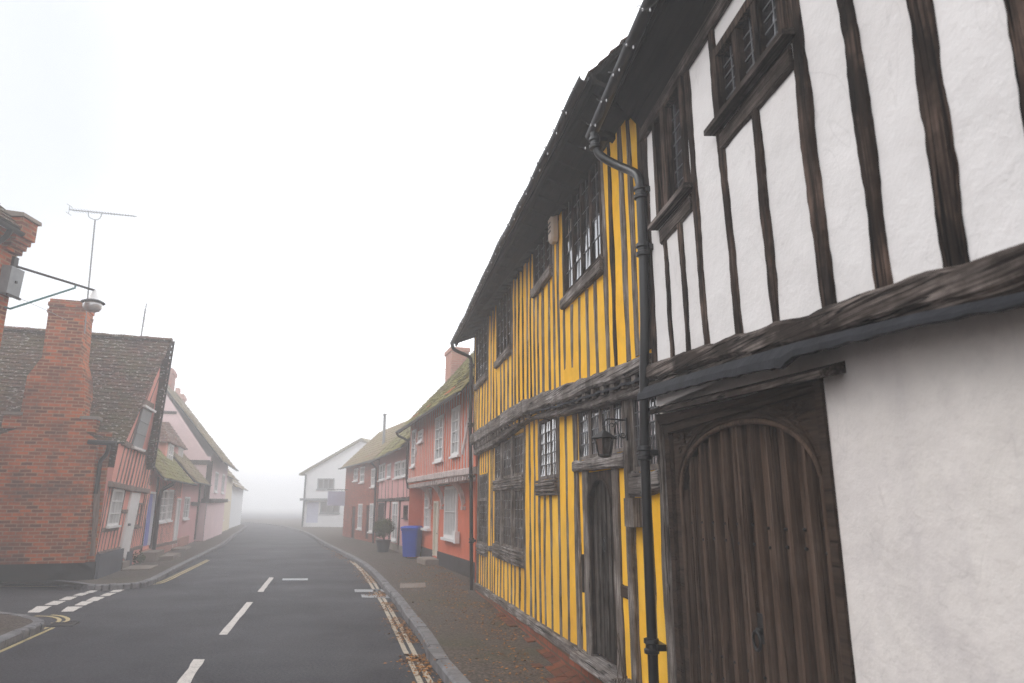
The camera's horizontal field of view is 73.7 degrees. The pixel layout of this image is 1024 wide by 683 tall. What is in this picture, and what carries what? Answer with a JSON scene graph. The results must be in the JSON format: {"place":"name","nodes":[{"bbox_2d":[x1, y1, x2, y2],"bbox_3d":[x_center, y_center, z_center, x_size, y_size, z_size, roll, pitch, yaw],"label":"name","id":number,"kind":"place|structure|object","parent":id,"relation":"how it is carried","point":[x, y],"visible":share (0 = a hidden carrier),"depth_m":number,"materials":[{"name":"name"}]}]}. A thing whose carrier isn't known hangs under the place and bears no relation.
{"place":"outdoors","nodes":[
{"label":"outdoors","id":0,"kind":"place"},
{"bbox_2d":[0,614,32,635],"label":"pavement","id":1,"kind":"structure","parent":0,"point":[8,623],"depth_m":9.24,"materials":[{"name":"grey concrete"}]},
{"bbox_2d":[0,203,41,345],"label":"corner building","id":2,"kind":"structure","parent":1,"relation":"on","point":[18,231],"depth_m":11.41,"materials":[{"name":"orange brick"}]},
{"bbox_2d":[0,264,24,299],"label":"junction box","id":3,"kind":"object","parent":2,"relation":"attached to","point":[11,278],"visible":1,"depth_m":11.33,"materials":[{"name":"metal"}]},
{"bbox_2d":[4,256,105,312],"bbox_3d":[-8.183,-0.799,12.271,0.406,0.915,1.781,-6,-15,22],"label":"street lamp","id":4,"kind":"object","parent":2,"relation":"attached to","point":[92,303],"visible":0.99,"depth_m":12.58,"materials":[{"name":"metal"}]},
{"bbox_2d":[0,524,244,584],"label":"pavement","id":5,"kind":"structure","parent":0,"point":[133,576],"depth_m":17.17,"materials":[{"name":"grey concrete"}]},
{"bbox_2d":[0,298,174,584],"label":"crooked cottage","id":6,"kind":"structure","parent":5,"relation":"on","point":[80,412],"depth_m":15.12,"materials":[{"name":"red brick"}]},
{"bbox_2d":[66,205,136,333],"bbox_3d":[-9.739,-1.657,15.913,1.457,3.056,0.248,5,-14,-19],"label":"tv aerial","id":7,"kind":"object","parent":6,"relation":"attached to","point":[99,212],"visible":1,"depth_m":16.03,"materials":[{"name":"metal"}]},
{"bbox_2d":[106,489,124,528],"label":"window","id":8,"kind":"structure","parent":6,"relation":"in","point":[118,494],"depth_m":15.92,"materials":[{"name":"white paint"}]},
{"bbox_2d":[123,492,138,559],"bbox_3d":[-9.769,4.712,17.399,0.140,1.691,0.994,4,-14,-17],"label":"door","id":9,"kind":"structure","parent":6,"relation":"in","point":[135,496],"depth_m":17.43,"materials":[{"name":"white paint"}]},
{"bbox_2d":[134,503,142,528],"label":"window","id":10,"kind":"structure","parent":6,"relation":"in","point":[136,526],"depth_m":18.39,"materials":[{"name":"wood"}]},
{"bbox_2d":[140,303,147,335],"bbox_3d":[-9.428,-0.520,17.468,0.058,0.951,0.260,0,-14,0],"label":"tv aerial","id":11,"kind":"object","parent":6,"relation":"on","point":[144,311],"visible":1,"depth_m":17.47,"materials":[{"name":"metal"}]},
{"bbox_2d":[132,551,145,564],"bbox_3d":[-10.069,5.849,18.459,0.373,0.396,0.742,4,-14,-17],"label":"weed","id":12,"kind":"object","parent":5,"relation":"on","point":[138,557],"visible":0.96,"depth_m":18.30,"materials":[{"name":"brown plant"}]},
{"bbox_2d":[100,422,196,561],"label":"timbered cottage","id":13,"kind":"structure","parent":5,"relation":"on","point":[169,477],"depth_m":22.10,"materials":[{"name":"pink paint"}]},
{"bbox_2d":[143,494,152,545],"bbox_3d":[-10.696,5.222,20.008,0.090,1.490,1.000,4,-14,-17],"label":"door","id":14,"kind":"structure","parent":13,"relation":"in","point":[151,495],"depth_m":20.15,"materials":[{"name":"paint"}]},
{"bbox_2d":[159,490,168,523],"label":"window","id":15,"kind":"structure","parent":13,"relation":"in","point":[163,510],"depth_m":22.38,"materials":[{"name":"white paint"}]},
{"bbox_2d":[166,489,173,521],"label":"window","id":16,"kind":"structure","parent":13,"relation":"in","point":[171,492],"depth_m":23.36,"materials":[{"name":"white paint"}]},
{"bbox_2d":[174,500,178,539],"bbox_3d":[-12.320,6.635,24.930,0.052,1.654,0.780,4,-14,-17],"label":"door","id":17,"kind":"structure","parent":13,"relation":"in","point":[178,500],"depth_m":25.12,"materials":[{"name":"white paint"}]},
{"bbox_2d":[163,422,211,546],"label":"cottage","id":18,"kind":"structure","parent":5,"relation":"on","point":[189,512],"depth_m":27.75,"materials":[{"name":"pink paint"}]},
{"bbox_2d":[182,497,190,520],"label":"window","id":19,"kind":"structure","parent":18,"relation":"in","point":[187,499],"depth_m":27.07,"materials":[{"name":"white paint"}]},
{"bbox_2d":[160,368,238,540],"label":"tall house","id":20,"kind":"structure","parent":5,"relation":"on","point":[207,457],"depth_m":31.93,"materials":[{"name":"pink paint"}]},
{"bbox_2d":[213,472,218,492],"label":"window","id":21,"kind":"structure","parent":20,"relation":"in","point":[216,474],"depth_m":33.65,"materials":[{"name":"white paint"}]},
{"bbox_2d":[221,474,224,493],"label":"window","id":22,"kind":"structure","parent":20,"relation":"in","point":[223,476],"depth_m":36.90,"materials":[{"name":"white paint"}]},
{"bbox_2d":[175,388,238,531],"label":"rendered house","id":23,"kind":"structure","parent":5,"relation":"on","point":[228,496],"depth_m":42.95,"materials":[{"name":"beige paint"}]},
{"bbox_2d":[229,479,247,527],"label":"rendered house","id":24,"kind":"structure","parent":5,"relation":"on","point":[238,488],"depth_m":51.47,"materials":[{"name":"white paint"}]},
{"bbox_2d":[0,513,443,682],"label":"road","id":25,"kind":"structure","parent":0,"point":[322,624],"depth_m":9.66,"materials":[{"name":"grey asphalt"}]},
{"bbox_2d":[0,612,44,649],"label":"kerb","id":26,"kind":"structure","parent":25,"relation":"on","point":[35,626],"depth_m":8.75,"materials":[{"name":"concrete"}]},
{"bbox_2d":[0,627,54,651],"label":"yellow line","id":27,"kind":"object","parent":25,"relation":"on","point":[4,649],"visible":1,"depth_m":8.62,"materials":[{"name":"yellow paint"}]},
{"bbox_2d":[28,606,50,611],"bbox_3d":[-7.724,4.369,11.144,0.232,0.001,0.832,5,-14,-21],"label":"give way line","id":28,"kind":"object","parent":25,"relation":"on","point":[38,608],"visible":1,"depth_m":11.21,"materials":[{"name":"white paint"}]},
{"bbox_2d":[46,616,61,621],"bbox_3d":[-6.905,4.146,10.217,0.980,0.001,0.226,-12,-18,41],"label":"yellow line","id":29,"kind":"object","parent":25,"relation":"on","point":[58,619],"visible":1,"depth_m":10.22,"materials":[{"name":"yellow paint"}]},
{"bbox_2d":[45,601,64,604],"bbox_3d":[-7.941,4.542,11.868,0.219,0.001,0.598,4,-14,-18],"label":"give way line","id":30,"kind":"object","parent":25,"relation":"on","point":[54,602],"visible":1,"depth_m":11.85,"materials":[{"name":"white paint"}]},
{"bbox_2d":[54,615,69,621],"bbox_3d":[-6.774,4.159,10.270,0.178,0.001,0.947,12,-18,-40],"label":"yellow line","id":31,"kind":"object","parent":25,"relation":"on","point":[67,618],"visible":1,"depth_m":10.31,"materials":[{"name":"yellow paint"}]},
{"bbox_2d":[46,621,79,626],"bbox_3d":[-6.409,4.036,9.746,0.340,0.014,0.410,4,-14,-18],"label":"drain cover","id":32,"kind":"object","parent":25,"relation":"on","point":[54,624],"visible":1,"depth_m":9.71,"materials":[{"name":"metal"}]},
{"bbox_2d":[60,597,75,599],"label":"give way line","id":33,"kind":"object","parent":25,"relation":"on","point":[67,598],"visible":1,"depth_m":12.42,"materials":[{"name":"white paint"}]},
{"bbox_2d":[61,607,80,611],"bbox_3d":[-7.218,4.373,11.164,0.244,0.001,0.653,5,-14,-18],"label":"give way line","id":34,"kind":"object","parent":25,"relation":"on","point":[68,609],"visible":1,"depth_m":11.11,"materials":[{"name":"white paint"}]},
{"bbox_2d":[76,601,93,604],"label":"give way line","id":35,"kind":"object","parent":25,"relation":"on","point":[84,603],"visible":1,"depth_m":11.91,"materials":[{"name":"white paint"}]},
{"bbox_2d":[86,597,103,600],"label":"give way line","id":36,"kind":"object","parent":25,"relation":"on","point":[94,598],"visible":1,"depth_m":12.36,"materials":[{"name":"white paint"}]},
{"bbox_2d":[29,524,246,590],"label":"kerb","id":37,"kind":"structure","parent":25,"relation":"on","point":[155,579],"depth_m":14.37,"materials":[{"name":"stone"}]},
{"bbox_2d":[157,560,208,583],"bbox_3d":[-8.468,5.982,17.863,0.283,0.001,6.908,3,-14,-13],"label":"yellow line","id":38,"kind":"object","parent":25,"relation":"on","point":[183,572],"visible":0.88,"depth_m":17.24,"materials":[{"name":"yellow paint"}]},
{"bbox_2d":[177,659,204,682],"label":"line","id":39,"kind":"object","parent":25,"relation":"on","point":[190,672],"visible":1,"depth_m":6.96,"materials":[{"name":"white paint"}]},
{"bbox_2d":[219,602,252,634],"bbox_3d":[-4.189,4.202,10.449,0.112,0.001,3.208,3,-14,-14],"label":"line","id":40,"kind":"object","parent":25,"relation":"on","point":[232,623],"visible":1,"depth_m":10.04,"materials":[{"name":"white paint"}]},
{"bbox_2d":[258,577,272,591],"bbox_3d":[-5.295,5.229,14.729,0.114,0.001,2.862,4,-14,-14],"label":"line","id":41,"kind":"object","parent":25,"relation":"on","point":[265,585],"visible":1,"depth_m":14.53,"materials":[{"name":"white paint"}]},
{"bbox_2d":[282,578,307,580],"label":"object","id":42,"kind":"object","parent":25,"relation":"on","point":[294,579],"visible":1,"depth_m":15.61,"materials":[{"name":"paint"}]},
{"bbox_2d":[241,522,470,682],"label":"kerb","id":43,"kind":"structure","parent":25,"relation":"on","point":[452,674],"depth_m":9.17,"materials":[{"name":"stone"}]},
{"bbox_2d":[354,589,383,591],"bbox_3d":[-2.833,4.952,13.559,0.694,0.014,0.448,0,-14,0],"label":"road marking","id":44,"kind":"object","parent":25,"relation":"on","point":[365,590],"visible":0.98,"depth_m":13.59,"materials":[{"name":"paint"}]},
{"bbox_2d":[361,594,388,597],"bbox_3d":[-2.541,4.749,12.717,0.648,0.014,0.479,0,-14,0],"label":"drain cover","id":45,"kind":"object","parent":25,"relation":"on","point":[367,596],"visible":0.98,"depth_m":12.67,"materials":[{"name":"metal"}]},
{"bbox_2d":[350,561,423,682],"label":"yellow line","id":46,"kind":"object","parent":25,"relation":"on","point":[418,678],"visible":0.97,"depth_m":8.65,"materials":[{"name":"yellow paint"}]},
{"bbox_2d":[353,562,432,682],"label":"yellow line","id":47,"kind":"object","parent":25,"relation":"on","point":[411,647],"visible":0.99,"depth_m":8.89,"materials":[{"name":"yellow paint"}]},
{"bbox_2d":[315,544,555,682],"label":"fallen leaves","id":48,"kind":"object","parent":25,"relation":"on","point":[419,658],"visible":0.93,"depth_m":8.99,"materials":[{"name":"brown plant"}]},
{"bbox_2d":[242,509,302,512],"bbox_3d":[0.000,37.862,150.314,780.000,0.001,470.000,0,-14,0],"label":"ground","id":49,"kind":"structure","parent":0,"point":[271,510],"depth_m":240.18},
{"bbox_2d":[0,0,642,508],"label":"sky","id":50,"kind":"structure","parent":0,"point":[320,193],"materials":[{"name":"white"}]},
{"bbox_2d":[241,519,585,682],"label":"pavement","id":51,"kind":"structure","parent":0,"point":[387,569],"depth_m":9.74,"materials":[{"name":"grey stone"}]},
{"bbox_2d":[299,438,369,526],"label":"gabled building","id":52,"kind":"structure","parent":51,"relation":"on","point":[322,476],"depth_m":51.05,"materials":[{"name":"paint"}]},
{"bbox_2d":[306,502,318,522],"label":"garage door","id":53,"kind":"structure","parent":52,"relation":"in","point":[312,507],"depth_m":50.89,"materials":[{"name":"paint"}]},
{"bbox_2d":[316,478,334,489],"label":"window","id":54,"kind":"structure","parent":52,"relation":"in","point":[322,483],"depth_m":51.11,"materials":[{"name":"metal"}]},
{"bbox_2d":[319,502,339,513],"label":"window","id":55,"kind":"structure","parent":52,"relation":"in","point":[324,509],"depth_m":50.59,"materials":[{"name":"glass"}]},
{"bbox_2d":[338,420,408,542],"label":"terraced house","id":56,"kind":"structure","parent":51,"relation":"on","point":[361,503],"depth_m":32.32,"materials":[{"name":"red brick"}]},
{"bbox_2d":[327,489,347,505],"bbox_3d":[-8.995,8.018,35.110,1.050,0.827,0.080,6,-15,-23],"label":"hanging sign","id":57,"kind":"object","parent":56,"relation":"attached to","point":[335,498],"visible":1,"depth_m":35.05,"materials":[{"name":"paint"}]},
{"bbox_2d":[351,507,355,537],"bbox_3d":[-7.716,8.847,33.410,0.055,1.500,0.900,6,-15,-23],"label":"door","id":58,"kind":"structure","parent":56,"relation":"in","point":[354,508],"depth_m":33.47,"materials":[{"name":"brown wood"}]},
{"bbox_2d":[352,468,357,481],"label":"window","id":59,"kind":"structure","parent":56,"relation":"in","point":[355,477],"depth_m":33.83,"materials":[{"name":"white paint"}]},
{"bbox_2d":[355,504,362,530],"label":"window","id":60,"kind":"structure","parent":56,"relation":"in","point":[360,506],"depth_m":32.05,"materials":[{"name":"white paint"}]},
{"bbox_2d":[358,466,364,483],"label":"window","id":61,"kind":"structure","parent":56,"relation":"in","point":[362,469],"depth_m":32.43,"materials":[{"name":"white paint"}]},
{"bbox_2d":[366,505,368,538],"bbox_3d":[-6.424,8.079,30.555,0.055,1.460,0.650,6,-15,-23],"label":"door","id":62,"kind":"structure","parent":56,"relation":"in","point":[367,505],"depth_m":30.60,"materials":[{"name":"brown wood"}]},
{"bbox_2d":[367,503,373,533],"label":"window","id":63,"kind":"structure","parent":56,"relation":"in","point":[371,504],"depth_m":29.89,"materials":[{"name":"white paint"}]},
{"bbox_2d":[369,468,374,488],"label":"window","id":64,"kind":"structure","parent":56,"relation":"in","point":[372,470],"depth_m":30.28,"materials":[{"name":"white paint"}]},
{"bbox_2d":[382,413,386,444],"bbox_3d":[-5.880,4.493,31.317,0.170,2.390,0.170,0,-14,0],"label":"flue stack","id":65,"kind":"object","parent":56,"relation":"attached to","point":[384,425],"visible":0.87,"depth_m":31.40,"materials":[{"name":"metal"}]},
{"bbox_2d":[372,518,394,551],"bbox_3d":[-4.407,6.613,23.419,0.802,1.158,0.829,0,-14,0],"label":"potted shrub","id":66,"kind":"object","parent":51,"relation":"on","point":[384,527],"visible":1,"depth_m":23.24,"materials":[{"name":"green plant"}]},
{"bbox_2d":[367,426,410,553],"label":"terraced house","id":67,"kind":"structure","parent":51,"relation":"on","point":[393,498],"depth_m":24.96,"materials":[{"name":"pink paint"}]},
{"bbox_2d":[376,503,384,534],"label":"window","id":68,"kind":"structure","parent":67,"relation":"in","point":[380,505],"depth_m":28.04,"materials":[{"name":"grey wood"}]},
{"bbox_2d":[377,463,385,481],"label":"window","id":69,"kind":"structure","parent":67,"relation":"in","point":[381,467],"depth_m":28.58,"materials":[{"name":"white paint"}]},
{"bbox_2d":[385,463,391,479],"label":"window","id":70,"kind":"structure","parent":67,"relation":"in","point":[388,465],"depth_m":26.66,"materials":[{"name":"white paint"}]},
{"bbox_2d":[390,502,397,542],"bbox_3d":[-4.183,6.448,24.428,0.170,1.390,1.350,4,-14,-18],"label":"door","id":71,"kind":"structure","parent":67,"relation":"in","point":[393,539],"depth_m":24.43,"materials":[{"name":"white paint"}]},
{"bbox_2d":[392,460,400,479],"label":"window","id":72,"kind":"structure","parent":67,"relation":"in","point":[397,467],"depth_m":24.64,"materials":[{"name":"white paint"}]},
{"bbox_2d":[399,459,405,477],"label":"window","id":73,"kind":"structure","parent":67,"relation":"in","point":[403,463],"depth_m":23.44,"materials":[{"name":"white paint"}]},
{"bbox_2d":[401,505,407,518],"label":"window","id":74,"kind":"structure","parent":67,"relation":"in","point":[405,507],"depth_m":22.58,"materials":[{"name":"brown wood"}]},
{"bbox_2d":[400,526,422,557],"bbox_3d":[-3.016,6.055,20.627,0.576,0.940,0.683,-3,-14,12],"label":"wheelie bin","id":75,"kind":"object","parent":51,"relation":"on","point":[411,540],"visible":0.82,"depth_m":20.40,"materials":[{"name":"blue plastic"}]},
{"bbox_2d":[400,583,425,587],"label":"inspection slab","id":76,"kind":"structure","parent":51,"relation":"on","point":[412,585],"depth_m":13.49,"materials":[{"name":"concrete"}]},
{"bbox_2d":[395,347,477,581],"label":"terraced house","id":77,"kind":"structure","parent":51,"relation":"on","point":[437,480],"depth_m":17.44,"materials":[{"name":"pink paint"}]},
{"bbox_2d":[409,429,416,468],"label":"window","id":78,"kind":"structure","parent":77,"relation":"in","point":[414,433],"depth_m":20.90,"materials":[{"name":"white paint"}]},
{"bbox_2d":[416,429,423,444],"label":"window","id":79,"kind":"structure","parent":77,"relation":"in","point":[420,433],"depth_m":19.64,"materials":[{"name":"white paint"}]},
{"bbox_2d":[421,488,431,530],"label":"window","id":80,"kind":"structure","parent":77,"relation":"in","point":[427,512],"depth_m":20.12,"materials":[{"name":"white paint"}]},
{"bbox_2d":[435,503,437,555],"bbox_3d":[-2.056,5.191,18.852,0.090,1.410,0.540,4,-14,-17],"label":"door","id":81,"kind":"structure","parent":77,"relation":"in","point":[436,503],"depth_m":18.97,"materials":[{"name":"beige paint"}]},
{"bbox_2d":[432,414,444,463],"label":"window","id":82,"kind":"structure","parent":77,"relation":"in","point":[439,421],"depth_m":17.14,"materials":[{"name":"white paint"}]},
{"bbox_2d":[440,486,457,541],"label":"window","id":83,"kind":"structure","parent":77,"relation":"in","point":[450,493],"depth_m":17.23,"materials":[{"name":"white paint"}]},
{"bbox_2d":[449,405,460,458],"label":"window","id":84,"kind":"structure","parent":77,"relation":"in","point":[456,412],"depth_m":15.41,"materials":[{"name":"white paint"}]},
{"bbox_2d":[496,613,584,682],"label":"brick edging","id":85,"kind":"object","parent":51,"relation":"on","point":[559,671],"visible":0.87,"depth_m":6.63,"materials":[{"name":"red brick"}]},
{"bbox_2d":[450,37,667,682],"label":"timber framed house","id":86,"kind":"structure","parent":51,"relation":"on","point":[553,331],"depth_m":6.80,"materials":[{"name":"yellow wood"}]},
{"bbox_2d":[473,316,487,390],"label":"window","id":87,"kind":"structure","parent":86,"relation":"in","point":[481,375],"depth_m":12.60,"materials":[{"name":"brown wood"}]},
{"bbox_2d":[476,473,487,556],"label":"window","id":88,"kind":"structure","parent":86,"relation":"in","point":[481,545],"depth_m":12.37,"materials":[{"name":"brown wood"}]},
{"bbox_2d":[491,491,500,559],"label":"window","id":89,"kind":"structure","parent":86,"relation":"in","point":[496,546],"depth_m":10.92,"materials":[{"name":"brown wood"}]},
{"bbox_2d":[492,444,500,490],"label":"window","id":90,"kind":"structure","parent":86,"relation":"in","point":[496,483],"depth_m":11.13,"materials":[{"name":"brown wood"}]},
{"bbox_2d":[494,286,511,368],"bbox_3d":[-0.100,-0.315,10.513,0.148,1.296,1.221,3,-14,-11],"label":"window","id":91,"kind":"structure","parent":86,"relation":"in","point":[504,309],"depth_m":10.47,"materials":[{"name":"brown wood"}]},
{"bbox_2d":[499,489,510,563],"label":"window","id":92,"kind":"structure","parent":86,"relation":"in","point":[505,550],"depth_m":10.14,"materials":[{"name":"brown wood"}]},
{"bbox_2d":[500,439,510,489],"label":"window","id":93,"kind":"structure","parent":86,"relation":"in","point":[505,483],"depth_m":10.35,"materials":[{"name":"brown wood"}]},
{"bbox_2d":[455,87,576,334],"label":"string lights","id":94,"kind":"object","parent":86,"relation":"attached to","point":[561,110],"visible":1,"depth_m":7.35,"materials":[{"name":"plastic"}]},
{"bbox_2d":[510,432,523,488],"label":"window","id":95,"kind":"structure","parent":86,"relation":"in","point":[517,480],"depth_m":9.50,"materials":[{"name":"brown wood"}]},
{"bbox_2d":[510,488,524,567],"bbox_3d":[0.118,2.533,9.323,0.153,1.031,0.670,3,-14,-11],"label":"window","id":96,"kind":"structure","parent":86,"relation":"in","point":[517,553],"depth_m":9.32,"materials":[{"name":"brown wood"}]},
{"bbox_2d":[530,234,552,298],"bbox_3d":[0.391,-1.074,8.174,0.147,0.913,0.941,3,-14,-11],"label":"window","id":97,"kind":"structure","parent":86,"relation":"in","point":[542,258],"depth_m":8.16,"materials":[{"name":"brown wood"}]},
{"bbox_2d":[534,418,557,495],"bbox_3d":[0.437,1.338,7.972,0.153,0.899,0.920,3,-14,-11],"label":"window","id":98,"kind":"structure","parent":86,"relation":"in","point":[547,428],"depth_m":7.95,"materials":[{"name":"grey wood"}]},
{"bbox_2d":[548,215,557,244],"bbox_3d":[0.446,-1.247,7.525,0.082,0.340,0.150,3,-14,-11],"label":"alarm box","id":99,"kind":"object","parent":86,"relation":"attached to","point":[553,230],"visible":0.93,"depth_m":7.46,"materials":[{"name":"beige plastic"}]},
{"bbox_2d":[560,160,603,309],"bbox_3d":[0.694,-1.161,6.642,0.146,1.460,1.301,3,-14,-11],"label":"window","id":100,"kind":"structure","parent":86,"relation":"in","point":[582,235],"depth_m":6.55,"materials":[{"name":"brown wood"}]},
{"bbox_2d":[578,403,622,460],"bbox_3d":[0.840,0.770,6.161,0.106,0.520,1.310,3,-14,-11],"label":"window","id":101,"kind":"structure","parent":86,"relation":"in","point":[590,423],"depth_m":6.30,"materials":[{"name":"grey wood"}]},
{"bbox_2d":[594,481,615,664],"bbox_3d":[0.843,1.959,5.943,0.095,1.506,0.616,3,-14,-11],"label":"door","id":102,"kind":"structure","parent":86,"relation":"in","point":[605,608],"depth_m":5.96,"materials":[{"name":"brown wood"}]},
{"bbox_2d":[591,418,627,457],"bbox_3d":[0.758,0.750,5.337,0.303,0.316,0.195,3,-14,-11],"label":"wall lantern","id":103,"kind":"object","parent":86,"relation":"attached to","point":[604,439],"depth_m":5.28,"materials":[{"name":"metal"}]},
{"bbox_2d":[624,498,641,526],"bbox_3d":[0.918,1.285,5.136,0.115,0.210,0.250,3,-14,-11],"label":"plaque","id":104,"kind":"object","parent":86,"relation":"attached to","point":[632,512],"visible":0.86,"depth_m":5.03,"materials":[{"name":"grey wood"}]},
{"bbox_2d":[630,397,659,471],"bbox_3d":[1.051,0.659,5.099,0.106,0.600,0.590,3,-14,-11],"label":"window","id":105,"kind":"structure","parent":86,"relation":"in","point":[652,401],"depth_m":5.27,"materials":[{"name":"grey wood"}]},
{"bbox_2d":[585,0,1023,682],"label":"timber framed house","id":106,"kind":"structure","parent":51,"relation":"on","point":[829,196],"depth_m":2.74,"materials":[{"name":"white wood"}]},
{"bbox_2d":[580,0,657,149],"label":"string lights","id":107,"kind":"object","parent":106,"relation":"attached to","point":[618,69],"visible":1,"depth_m":4.50,"materials":[{"name":"plastic"}]},
{"bbox_2d":[647,75,692,244],"bbox_3d":[1.059,-1.173,4.469,0.165,0.951,0.670,2,-14,-7],"label":"window","id":108,"kind":"structure","parent":106,"relation":"in","point":[672,174],"depth_m":4.48,"materials":[{"name":"brown wood"}]},
{"bbox_2d":[704,0,795,148],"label":"window","id":109,"kind":"structure","parent":106,"relation":"in","point":[753,57],"depth_m":3.40,"materials":[{"name":"brown wood"}]}
]}

